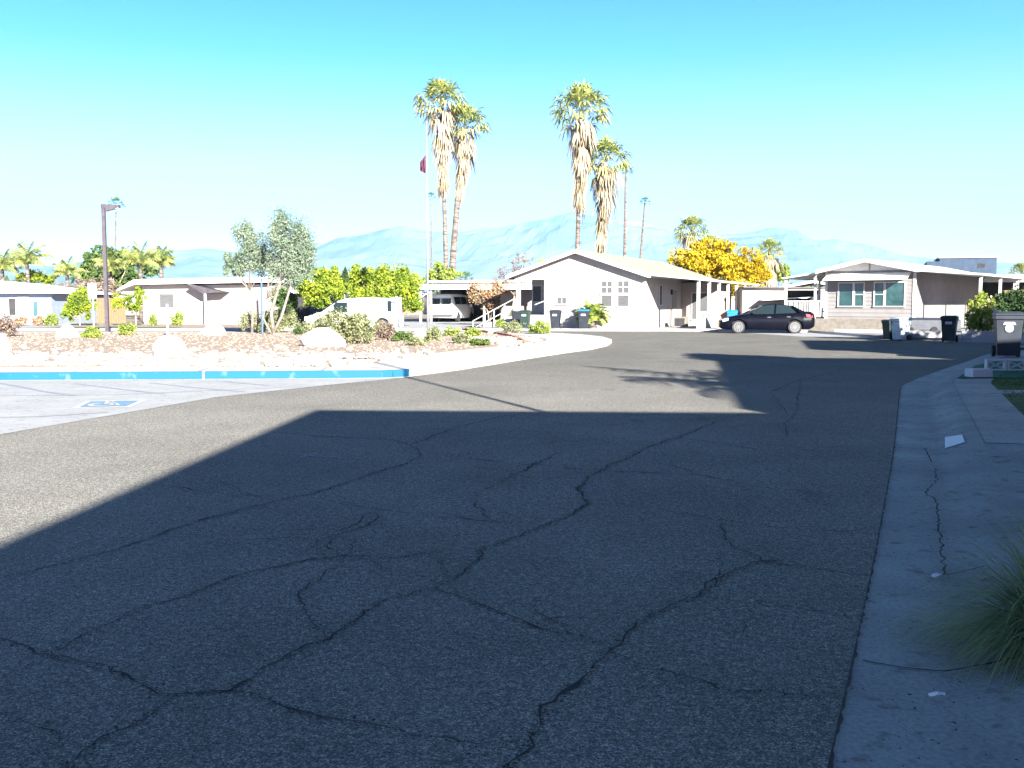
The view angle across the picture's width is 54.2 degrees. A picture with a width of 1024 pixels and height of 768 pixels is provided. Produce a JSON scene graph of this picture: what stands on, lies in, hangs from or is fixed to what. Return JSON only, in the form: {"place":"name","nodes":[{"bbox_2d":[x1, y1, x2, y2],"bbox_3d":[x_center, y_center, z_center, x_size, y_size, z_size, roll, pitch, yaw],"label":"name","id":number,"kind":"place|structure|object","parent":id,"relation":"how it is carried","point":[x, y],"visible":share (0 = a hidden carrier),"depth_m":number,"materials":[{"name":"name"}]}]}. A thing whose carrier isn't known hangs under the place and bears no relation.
{"place":"outdoors","nodes":[
{"label":"outdoors","id":0,"kind":"place"},
{"bbox_2d":[0,378,395,433],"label":"parking pad","id":1,"kind":"object","parent":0,"point":[17,413],"visible":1,"depth_m":16.57,"materials":[{"name":"concrete"}]},
{"bbox_2d":[0,381,299,416],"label":"stall line markings","id":2,"kind":"object","parent":1,"relation":"on","point":[116,388],"visible":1,"depth_m":17.29,"materials":[{"name":"paint"}]},
{"bbox_2d":[117,277,313,323],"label":"white carport house","id":3,"kind":"structure","parent":0,"point":[210,300],"depth_m":66.59,"materials":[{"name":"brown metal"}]},
{"bbox_2d":[158,293,174,307],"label":"window","id":4,"kind":"structure","parent":3,"relation":"in","point":[164,298],"depth_m":67.01,"materials":[{"name":"white paint"}]},
{"bbox_2d":[288,322,487,327],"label":"driveway","id":5,"kind":"structure","parent":0,"point":[438,324],"depth_m":65.05,"materials":[{"name":"concrete"}]},
{"bbox_2d":[285,291,348,324],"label":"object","id":6,"kind":"structure","parent":5,"relation":"on","point":[302,311],"depth_m":63.81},
{"bbox_2d":[34,314,922,333],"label":"yards ground","id":7,"kind":"structure","parent":0,"point":[407,318],"depth_m":65.33,"materials":[{"name":"gravel"}]},
{"bbox_2d":[0,248,25,280],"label":"feather palm","id":8,"kind":"object","parent":7,"relation":"on","point":[5,264],"visible":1,"depth_m":79.45,"materials":[{"name":"green plant"}]},
{"bbox_2d":[6,240,54,282],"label":"feather palm","id":9,"kind":"object","parent":7,"relation":"on","point":[25,258],"visible":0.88,"depth_m":83.30,"materials":[{"name":"green plant"}]},
{"bbox_2d":[14,268,59,284],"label":"lime tree","id":10,"kind":"object","parent":7,"relation":"on","point":[41,277],"visible":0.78,"depth_m":85.25,"materials":[{"name":"green plant"}]},
{"bbox_2d":[0,281,112,323],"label":"pale blue house","id":11,"kind":"structure","parent":7,"relation":"on","point":[28,300],"depth_m":65.83,"materials":[{"name":"white paint"}]},
{"bbox_2d":[17,296,29,323],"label":"door","id":12,"kind":"structure","parent":11,"relation":"in","point":[23,301],"depth_m":65.74,"materials":[{"name":"white paint"}]},
{"bbox_2d":[50,255,85,286],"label":"feather palm","id":13,"kind":"object","parent":7,"relation":"on","point":[66,269],"visible":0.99,"depth_m":85.31,"materials":[{"name":"green plant"}]},
{"bbox_2d":[59,285,97,325],"bbox_3d":[-26.821,-4.862,61.844,2.172,2.506,1.530,2,5,24],"label":"small tree","id":14,"kind":"object","parent":7,"relation":"on","point":[75,305],"visible":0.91,"depth_m":61.68,"materials":[{"name":"green plant"}]},
{"bbox_2d":[56,275,120,297],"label":"dry tree","id":15,"kind":"object","parent":7,"relation":"on","point":[101,285],"visible":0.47,"depth_m":74.67,"materials":[{"name":"beige plant"}]},
{"bbox_2d":[87,282,96,326],"bbox_3d":[-20.879,-3.858,49.841,0.440,2.442,0.100,0,5,0],"label":"road sign","id":16,"kind":"object","parent":7,"relation":"on","point":[92,290],"visible":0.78,"depth_m":49.74,"materials":[{"name":"metal"}]},
{"bbox_2d":[92,252,126,297],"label":"feather palm","id":17,"kind":"object","parent":7,"relation":"on","point":[113,265],"visible":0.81,"depth_m":77.41,"materials":[{"name":"green plant"}]},
{"bbox_2d":[96,298,125,322],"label":"timber fence","id":18,"kind":"object","parent":7,"relation":"on","point":[118,316],"visible":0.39,"depth_m":69.83,"materials":[{"name":"brown wood"}]},
{"bbox_2d":[76,244,159,296],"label":"round tree","id":19,"kind":"object","parent":7,"relation":"on","point":[128,275],"visible":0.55,"depth_m":94.00,"materials":[{"name":"green plant"}]},
{"bbox_2d":[110,286,146,325],"bbox_3d":[-23.702,-4.857,61.623,2.192,2.531,1.320,0,5,0],"label":"small tree","id":20,"kind":"object","parent":7,"relation":"on","point":[136,307],"visible":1,"depth_m":61.62,"materials":[{"name":"green plant"}]},
{"bbox_2d":[119,240,161,320],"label":"feather palm","id":21,"kind":"object","parent":7,"relation":"on","point":[138,256],"visible":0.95,"depth_m":79.34,"materials":[{"name":"green plant"}]},
{"bbox_2d":[143,245,175,278],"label":"feather palm","id":22,"kind":"object","parent":7,"relation":"on","point":[164,256],"visible":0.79,"depth_m":81.29,"materials":[{"name":"green plant"}]},
{"bbox_2d":[268,283,298,317],"bbox_3d":[-13.597,-4.774,59.655,1.734,2.685,1.623,2,5,20],"label":"leafy tree","id":23,"kind":"object","parent":7,"relation":"on","point":[281,298],"visible":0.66,"depth_m":59.47,"materials":[{"name":"green plant"}]},
{"bbox_2d":[294,265,351,308],"bbox_3d":[-10.970,-5.031,57.685,3.606,3.715,3.009,0,5,0],"label":"citrus tree","id":24,"kind":"object","parent":7,"relation":"on","point":[322,289],"visible":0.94,"depth_m":57.06,"materials":[{"name":"green plant"}]},
{"bbox_2d":[345,263,423,326],"bbox_3d":[-7.513,-5.177,58.543,4.664,3.880,3.037,0,5,0],"label":"citrus tree","id":25,"kind":"object","parent":7,"relation":"on","point":[399,285],"visible":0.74,"depth_m":58.03,"materials":[{"name":"green plant"}]},
{"bbox_2d":[410,77,468,268],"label":"fan palm","id":26,"kind":"object","parent":7,"relation":"on","point":[443,142],"visible":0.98,"depth_m":80.27,"materials":[{"name":"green plant"}]},
{"bbox_2d":[421,261,463,320],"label":"leafy tree","id":27,"kind":"object","parent":7,"relation":"on","point":[449,273],"visible":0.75,"depth_m":77.30,"materials":[{"name":"green plant"}]},
{"bbox_2d":[429,294,473,321],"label":"parked van","id":28,"kind":"object","parent":7,"relation":"on","point":[450,307],"visible":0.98,"depth_m":72.86,"materials":[{"name":"white"}]},
{"bbox_2d":[436,102,492,270],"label":"fan palm","id":29,"kind":"object","parent":7,"relation":"on","point":[463,152],"visible":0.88,"depth_m":82.61,"materials":[{"name":"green plant"}]},
{"bbox_2d":[419,280,531,322],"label":"van carport","id":30,"kind":"object","parent":7,"relation":"on","point":[451,286],"visible":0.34,"depth_m":72.20,"materials":[{"name":"white paint"}]},
{"bbox_2d":[489,253,533,310],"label":"bare tree","id":31,"kind":"object","parent":7,"relation":"on","point":[494,279],"visible":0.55,"depth_m":69.50,"materials":[{"name":"beige plant"}]},
{"bbox_2d":[547,78,613,249],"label":"fan palm","id":32,"kind":"object","parent":7,"relation":"on","point":[582,140],"visible":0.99,"depth_m":82.22,"materials":[{"name":"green plant"}]},
{"bbox_2d":[586,135,633,253],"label":"fan palm","id":33,"kind":"object","parent":7,"relation":"on","point":[605,184],"visible":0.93,"depth_m":84.43,"materials":[{"name":"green plant"}]},
{"bbox_2d":[472,249,759,328],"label":"gabled house","id":34,"kind":"structure","parent":7,"relation":"on","point":[629,292],"depth_m":56.64,"materials":[{"name":"white paint"}]},
{"bbox_2d":[600,280,612,293],"bbox_3d":[5.254,-5.378,55.554,0.720,0.770,0.080,2,5,24],"label":"window","id":35,"kind":"structure","parent":34,"relation":"in","point":[606,286],"depth_m":55.56,"materials":[{"name":"white paint"}]},
{"bbox_2d":[617,280,629,293],"bbox_3d":[6.129,-5.347,55.170,0.720,0.770,0.080,2,5,24],"label":"window","id":36,"kind":"structure","parent":34,"relation":"in","point":[623,286],"depth_m":55.17,"materials":[{"name":"white paint"}]},
{"bbox_2d":[618,166,633,256],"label":"fan palm","id":37,"kind":"object","parent":7,"relation":"on","point":[625,220],"visible":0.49,"depth_m":148.32,"materials":[{"name":"brown plant"}]},
{"bbox_2d":[672,214,712,251],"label":"fan palm","id":38,"kind":"object","parent":7,"relation":"on","point":[688,239],"visible":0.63,"depth_m":86.67,"materials":[{"name":"green plant"}]},
{"bbox_2d":[667,237,773,299],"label":"yellow tree","id":39,"kind":"object","parent":7,"relation":"on","point":[719,261],"visible":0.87,"depth_m":76.67,"materials":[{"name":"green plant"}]},
{"bbox_2d":[755,238,785,286],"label":"fan palm","id":40,"kind":"object","parent":7,"relation":"on","point":[773,264],"visible":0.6,"depth_m":79.12,"materials":[{"name":"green plant"}]},
{"bbox_2d":[738,286,824,313],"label":"white shed","id":41,"kind":"structure","parent":7,"relation":"on","point":[749,298],"depth_m":61.72,"materials":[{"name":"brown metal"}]},
{"bbox_2d":[717,331,852,336],"bbox_3d":[13.553,-2.456,48.822,3.463,0.001,9.909,-1,5,-15],"label":"driveway apron","id":42,"kind":"object","parent":7,"relation":"on","point":[800,334],"visible":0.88,"depth_m":47.59,"materials":[{"name":"concrete"}]},
{"bbox_2d":[718,304,814,333],"bbox_3d":[12.712,-3.289,50.094,4.610,1.455,1.960,1,5,9],"label":"parked sedan","id":43,"kind":"object","parent":42,"relation":"on","point":[791,319],"visible":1,"depth_m":49.28,"materials":[{"name":"blue paint"}]},
{"bbox_2d":[779,281,824,316],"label":"carport","id":44,"kind":"object","parent":7,"relation":"on","point":[806,283],"visible":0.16,"depth_m":83.47,"materials":[{"name":"paint"}]},
{"bbox_2d":[801,318,915,330],"bbox_3d":[16.853,-3.033,50.947,6.600,0.620,1.990,3,6,37],"label":"block planter","id":45,"kind":"object","parent":7,"relation":"on","point":[825,324],"visible":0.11,"depth_m":49.86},
{"bbox_2d":[834,329,912,332],"bbox_3d":[17.559,-2.544,47.758,3.600,0.160,2.200,3,6,37],"label":"garden edging","id":46,"kind":"object","parent":7,"relation":"on","point":[859,330],"visible":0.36,"depth_m":47.24,"materials":[{"name":"concrete"}]},
{"bbox_2d":[782,258,1023,330],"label":"house","id":47,"kind":"structure","parent":7,"relation":"on","point":[865,288],"depth_m":51.47,"materials":[{"name":"white paint"}]},
{"bbox_2d":[837,282,853,306],"bbox_3d":[17.264,-4.628,51.743,0.820,1.290,0.080,3,6,37],"label":"window","id":48,"kind":"structure","parent":47,"relation":"in","point":[845,290],"depth_m":51.77,"materials":[{"name":"glass"}]},
{"bbox_2d":[853,282,864,306],"bbox_3d":[17.815,-4.594,51.329,0.560,1.290,0.080,3,6,37],"label":"window","id":49,"kind":"structure","parent":47,"relation":"in","point":[859,287],"depth_m":51.35,"materials":[{"name":"glass"}]},
{"bbox_2d":[873,282,884,306],"bbox_3d":[18.618,-4.545,50.726,0.550,1.290,0.080,3,6,37],"label":"window","id":50,"kind":"structure","parent":47,"relation":"in","point":[879,287],"depth_m":50.75,"materials":[{"name":"glass"}]},
{"bbox_2d":[884,281,905,306],"bbox_3d":[19.245,-4.507,50.255,1.020,1.290,0.080,3,6,37],"label":"window","id":51,"kind":"structure","parent":47,"relation":"in","point":[895,291],"depth_m":50.27,"materials":[{"name":"glass"}]},
{"bbox_2d":[924,256,998,281],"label":"flat roof home","id":52,"kind":"object","parent":7,"relation":"on","point":[981,264],"visible":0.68,"depth_m":76.45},
{"bbox_2d":[0,331,1023,767],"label":"road","id":53,"kind":"structure","parent":0,"point":[426,663],"depth_m":5.80,"materials":[{"name":"asphalt"}]},
{"bbox_2d":[0,332,611,379],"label":"island kerb","id":54,"kind":"structure","parent":53,"relation":"on","point":[558,343],"depth_m":23.55,"materials":[{"name":"white concrete"}]},
{"bbox_2d":[0,369,409,379],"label":"blue kerb paint","id":55,"kind":"object","parent":54,"relation":"on","point":[192,375],"visible":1,"depth_m":19.71,"materials":[{"name":"paint"}]},
{"bbox_2d":[236,306,300,331],"bbox_3d":[-11.273,-2.986,46.128,3.016,1.236,1.307,0,5,0],"label":"clipped hedge","id":56,"kind":"object","parent":54,"relation":"on","point":[288,319],"visible":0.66,"depth_m":46.00,"materials":[{"name":"green plant"}]},
{"bbox_2d":[0,336,542,366],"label":"river rocks","id":57,"kind":"object","parent":54,"relation":"on","point":[232,358],"visible":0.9,"depth_m":23.45,"materials":[{"name":"stone"}]},
{"bbox_2d":[0,332,545,367],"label":"island gravel","id":58,"kind":"structure","parent":54,"relation":"on","point":[110,346],"depth_m":32.20,"materials":[{"name":"gravel"}]},
{"bbox_2d":[0,311,22,335],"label":"shrub","id":59,"kind":"object","parent":58,"relation":"on","point":[5,326],"visible":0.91,"depth_m":39.84,"materials":[{"name":"beige plant"}]},
{"bbox_2d":[54,323,79,337],"bbox_3d":[-17.324,-2.033,38.953,0.898,0.709,0.722,0,5,0],"label":"boulder","id":60,"kind":"object","parent":58,"relation":"on","point":[68,330],"visible":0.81,"depth_m":38.72,"materials":[{"name":"stone"}]},
{"bbox_2d":[79,325,103,337],"bbox_3d":[-15.933,-1.968,37.994,0.888,0.528,0.774,1,5,16],"label":"shrub","id":61,"kind":"object","parent":58,"relation":"on","point":[92,331],"visible":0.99,"depth_m":37.86,"materials":[{"name":"green plant"}]},
{"bbox_2d":[100,204,120,332],"bbox_3d":[-17.929,-5.146,44.731,0.920,5.735,0.400,0,5,0],"label":"lamp post","id":62,"kind":"object","parent":58,"relation":"on","point":[106,207],"visible":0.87,"depth_m":44.66,"materials":[{"name":"brown metal"}]},
{"bbox_2d":[117,322,137,334],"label":"shrub","id":63,"kind":"object","parent":58,"relation":"on","point":[125,329],"visible":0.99,"depth_m":41.79,"materials":[{"name":"green plant"}]},
{"bbox_2d":[151,335,188,356],"bbox_3d":[-8.384,-0.857,24.510,0.820,0.691,0.701,3,5,31],"label":"boulder","id":64,"kind":"object","parent":58,"relation":"on","point":[167,345],"visible":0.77,"depth_m":24.34,"materials":[{"name":"stone"}]},
{"bbox_2d":[199,325,225,334],"bbox_3d":[-12.560,-2.214,41.959,1.181,0.547,0.954,0,5,0],"label":"boulder","id":65,"kind":"object","parent":58,"relation":"on","point":[212,330],"visible":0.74,"depth_m":41.64,"materials":[{"name":"stone"}]},
{"bbox_2d":[221,216,267,332],"bbox_3d":[-11.768,-4.901,44.721,1.822,5.257,1.939,4,6,43],"label":"olive tree","id":66,"kind":"object","parent":58,"relation":"on","point":[253,262],"visible":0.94,"depth_m":44.45,"materials":[{"name":"green plant"}]},
{"bbox_2d":[259,203,321,333],"bbox_3d":[-9.453,-4.936,42.853,2.514,5.684,2.288,-2,5,-26],"label":"olive tree","id":67,"kind":"object","parent":58,"relation":"on","point":[295,257],"visible":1,"depth_m":42.56,"materials":[{"name":"green plant"}]},
{"bbox_2d":[299,327,345,346],"bbox_3d":[-5.841,-1.401,31.010,1.413,0.721,1.095,0,5,0],"label":"boulder","id":68,"kind":"object","parent":58,"relation":"on","point":[323,337],"visible":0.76,"depth_m":30.66,"materials":[{"name":"stone"}]},
{"bbox_2d":[307,306,386,343],"bbox_3d":[-5.480,-1.940,32.981,2.396,1.276,2.304,-4,6,-41],"label":"shrub","id":69,"kind":"object","parent":58,"relation":"on","point":[351,327],"visible":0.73,"depth_m":32.59,"materials":[{"name":"green plant"}]},
{"bbox_2d":[373,320,396,339],"bbox_3d":[-4.587,-1.924,35.909,0.937,0.766,0.896,0,5,0],"label":"shrub","id":70,"kind":"object","parent":58,"relation":"on","point":[384,334],"visible":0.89,"depth_m":35.78,"materials":[{"name":"beige plant"}]},
{"bbox_2d":[425,122,428,328],"bbox_3d":[-3.903,-7.189,46.070,0.114,9.592,0.120,0,5,0],"label":"flagpole","id":71,"kind":"object","parent":58,"relation":"on","point":[426,123],"visible":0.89,"depth_m":46.07,"materials":[{"name":"metal"}]},
{"bbox_2d":[423,326,441,340],"bbox_3d":[-2.769,-1.756,34.978,0.661,0.581,0.737,0,5,0],"label":"shrub","id":72,"kind":"object","parent":58,"relation":"on","point":[434,334],"visible":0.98,"depth_m":34.85,"materials":[{"name":"green plant"}]},
{"bbox_2d":[391,297,401,330],"bbox_3d":[-5.400,-3.270,46.869,0.480,1.650,0.140,0,5,0],"label":"direction sign","id":73,"kind":"object","parent":54,"relation":"on","point":[396,310],"visible":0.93,"depth_m":46.78,"materials":[{"name":"white paint"}]},
{"bbox_2d":[501,319,527,332],"bbox_3d":[0.041,-2.589,44.912,1.126,0.650,1.139,-4,6,-39],"label":"shrub","id":74,"kind":"object","parent":54,"relation":"on","point":[515,325],"visible":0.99,"depth_m":44.80,"materials":[{"name":"green plant"}]},
{"bbox_2d":[527,319,552,333],"bbox_3d":[1.228,-2.521,43.927,1.056,0.669,1.190,-2,5,-24],"label":"shrub","id":75,"kind":"object","parent":54,"relation":"on","point":[537,328],"visible":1,"depth_m":43.75,"materials":[{"name":"green plant"}]},
{"bbox_2d":[304,298,403,326],"bbox_3d":[-8.140,-3.596,51.950,5.040,1.780,2.180,0,5,-4],"label":"parked minivan","id":76,"kind":"object","parent":53,"relation":"on","point":[378,308],"visible":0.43,"depth_m":51.09,"materials":[{"name":"silver metal"}]},
{"bbox_2d":[0,371,882,767],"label":"road cracks","id":77,"kind":"object","parent":53,"relation":"on","point":[574,685],"visible":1,"depth_m":4.88,"materials":[{"name":"asphalt"}]},
{"bbox_2d":[16,328,1023,342],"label":"kerb","id":78,"kind":"structure","parent":53,"relation":"on","point":[500,329],"depth_m":53.41,"materials":[{"name":"concrete"}]},
{"bbox_2d":[881,320,898,339],"bbox_3d":[15.269,-2.180,40.263,0.661,0.824,0.490,-2,5,-20],"label":"wheeled bin","id":79,"kind":"object","parent":53,"relation":"on","point":[887,329],"visible":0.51,"depth_m":40.12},
{"bbox_2d":[889,317,912,340],"bbox_3d":[15.535,-2.203,39.912,0.744,0.927,0.552,-2,5,-24],"label":"wheeled bin","id":80,"kind":"object","parent":53,"relation":"on","point":[900,327],"visible":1,"depth_m":39.73,"materials":[{"name":"plastic"}]},
{"bbox_2d":[833,345,1023,767],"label":"kerb and gutter","id":81,"kind":"structure","parent":53,"relation":"on","point":[932,405],"depth_m":4.90,"materials":[{"name":"concrete"}]},
{"bbox_2d":[827,358,974,767],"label":"gutter edge grime","id":82,"kind":"object","parent":81,"relation":"on","point":[831,757],"visible":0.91,"depth_m":4.32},
{"bbox_2d":[837,428,1017,767],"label":"leaf debris","id":83,"kind":"object","parent":81,"relation":"on","point":[951,651],"visible":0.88,"depth_m":3.87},
{"bbox_2d":[862,448,1014,670],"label":"cracks","id":84,"kind":"object","parent":81,"relation":"on","point":[943,569],"visible":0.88,"depth_m":5.56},
{"bbox_2d":[940,316,958,341],"bbox_3d":[16.745,-2.112,38.277,0.601,1.009,0.810,3,5,30],"label":"wheeled bin","id":85,"kind":"object","parent":53,"relation":"on","point":[949,324],"visible":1,"depth_m":38.00,"materials":[{"name":"black plastic"}]},
{"bbox_2d":[0,0,1023,267],"label":"sky","id":86,"kind":"structure","parent":0,"point":[896,126],"materials":[{"name":"blue"}]},
{"bbox_2d":[4,218,1023,291],"bbox_3d":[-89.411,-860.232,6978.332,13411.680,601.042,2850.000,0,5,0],"label":"mountains","id":87,"kind":"structure","parent":0,"point":[483,255],"depth_m":6635.65,"materials":[{"name":"stone"}]},
{"bbox_2d":[470,325,716,328],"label":"driveway","id":88,"kind":"structure","parent":0,"point":[688,327],"depth_m":54.85,"materials":[{"name":"concrete"}]},
{"bbox_2d":[466,281,511,322],"bbox_3d":[-1.439,-5.051,61.879,2.896,2.899,1.558,0,5,0],"label":"orange tree","id":89,"kind":"object","parent":88,"relation":"on","point":[482,296],"visible":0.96,"depth_m":61.66,"materials":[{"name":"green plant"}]},
{"bbox_2d":[549,310,561,328],"bbox_3d":[2.378,-3.528,54.519,0.613,1.030,0.826,1,5,12],"label":"wheeled bin","id":90,"kind":"object","parent":88,"relation":"on","point":[555,317],"visible":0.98,"depth_m":54.21,"materials":[{"name":"grey plastic"}]},
{"bbox_2d":[577,309,590,328],"bbox_3d":[3.896,-3.498,54.021,0.625,1.051,0.843,1,5,12],"label":"wheeled bin","id":91,"kind":"object","parent":88,"relation":"on","point":[583,316],"visible":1,"depth_m":53.70,"materials":[{"name":"grey plastic"}]},
{"bbox_2d":[575,300,610,328],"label":"sago palm","id":92,"kind":"object","parent":88,"relation":"on","point":[595,315],"visible":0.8,"depth_m":54.55,"materials":[{"name":"green plant"}]},
{"bbox_2d":[458,212,810,238],"bbox_3d":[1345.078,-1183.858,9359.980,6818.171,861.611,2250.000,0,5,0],"label":"snowy mountains","id":93,"kind":"structure","parent":0,"point":[764,232],"depth_m":9416.82,"materials":[{"name":"snow"}]},
{"bbox_2d":[861,327,994,338],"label":"driveway","id":94,"kind":"structure","parent":0,"point":[958,332],"depth_m":44.40,"materials":[{"name":"concrete"}]},
{"bbox_2d":[910,318,960,330],"bbox_3d":[19.260,-2.692,45.666,2.200,0.660,1.380,2,5,20],"label":"utility trailer","id":95,"kind":"object","parent":94,"relation":"on","point":[932,324],"visible":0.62,"depth_m":45.16,"materials":[{"name":"metal"}]},
{"bbox_2d":[909,331,1023,338],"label":"garden wall","id":96,"kind":"structure","parent":94,"relation":"on","point":[964,334],"depth_m":39.80,"materials":[{"name":"concrete"}]},
{"bbox_2d":[963,290,997,330],"bbox_3d":[19.398,-2.895,41.428,1.384,2.023,1.539,0,5,0],"label":"rose bush","id":97,"kind":"object","parent":94,"relation":"on","point":[975,320],"visible":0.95,"depth_m":41.19,"materials":[{"name":"green plant"}]},
{"bbox_2d":[973,284,1023,331],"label":"dark hedge","id":98,"kind":"object","parent":94,"relation":"on","point":[1008,301],"visible":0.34,"depth_m":45.49,"materials":[{"name":"green plant"}]},
{"bbox_2d":[982,275,1023,302],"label":"carport house","id":99,"kind":"structure","parent":94,"relation":"on","point":[990,286],"depth_m":61.64,"materials":[{"name":"white paint"}]},
{"bbox_2d":[953,346,1023,443],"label":"sidewalk","id":100,"kind":"structure","parent":0,"point":[997,418],"depth_m":12.75,"materials":[{"name":"concrete"}]},
{"bbox_2d":[965,368,992,376],"bbox_3d":[8.690,-0.206,18.619,0.420,0.160,0.250,-1,5,-12],"label":"loose block","id":101,"kind":"object","parent":100,"relation":"on","point":[978,372],"depth_m":18.51,"materials":[{"name":"concrete"}]},
{"bbox_2d":[958,361,1023,377],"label":"green turf mat","id":102,"kind":"object","parent":100,"relation":"on","point":[996,374],"visible":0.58,"depth_m":19.72,"materials":[{"name":"plastic"}]},
{"bbox_2d":[984,359,1023,370],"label":"breeze block border","id":103,"kind":"object","parent":102,"relation":"on","point":[1006,364],"visible":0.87,"depth_m":20.30,"materials":[{"name":"concrete"}]},
{"bbox_2d":[991,311,1023,356],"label":"wheeled bin","id":104,"kind":"object","parent":100,"relation":"on","point":[1008,325],"visible":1,"depth_m":25.27,"materials":[{"name":"grey plastic"}]},
{"bbox_2d":[984,443,1023,538],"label":"driveway","id":105,"kind":"structure","parent":0,"point":[1007,461],"depth_m":8.59,"materials":[{"name":"concrete"}]},
{"bbox_2d":[856,488,1023,708],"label":"fountain grass","id":106,"kind":"object","parent":105,"relation":"on","point":[1013,628],"depth_m":4.24,"materials":[{"name":"plant"}]},
{"bbox_2d":[991,365,1023,414],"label":"lawn","id":107,"kind":"structure","parent":0,"point":[1019,399],"depth_m":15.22,"materials":[{"name":"plant"}]},
{"label":"ground","id":108,"kind":"structure","parent":0,"visible":0},
{"bbox_2d":[0,275,824,305],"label":"distant treeline","id":109,"kind":"object","parent":108,"relation":"on","point":[72,278],"visible":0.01,"depth_m":183.16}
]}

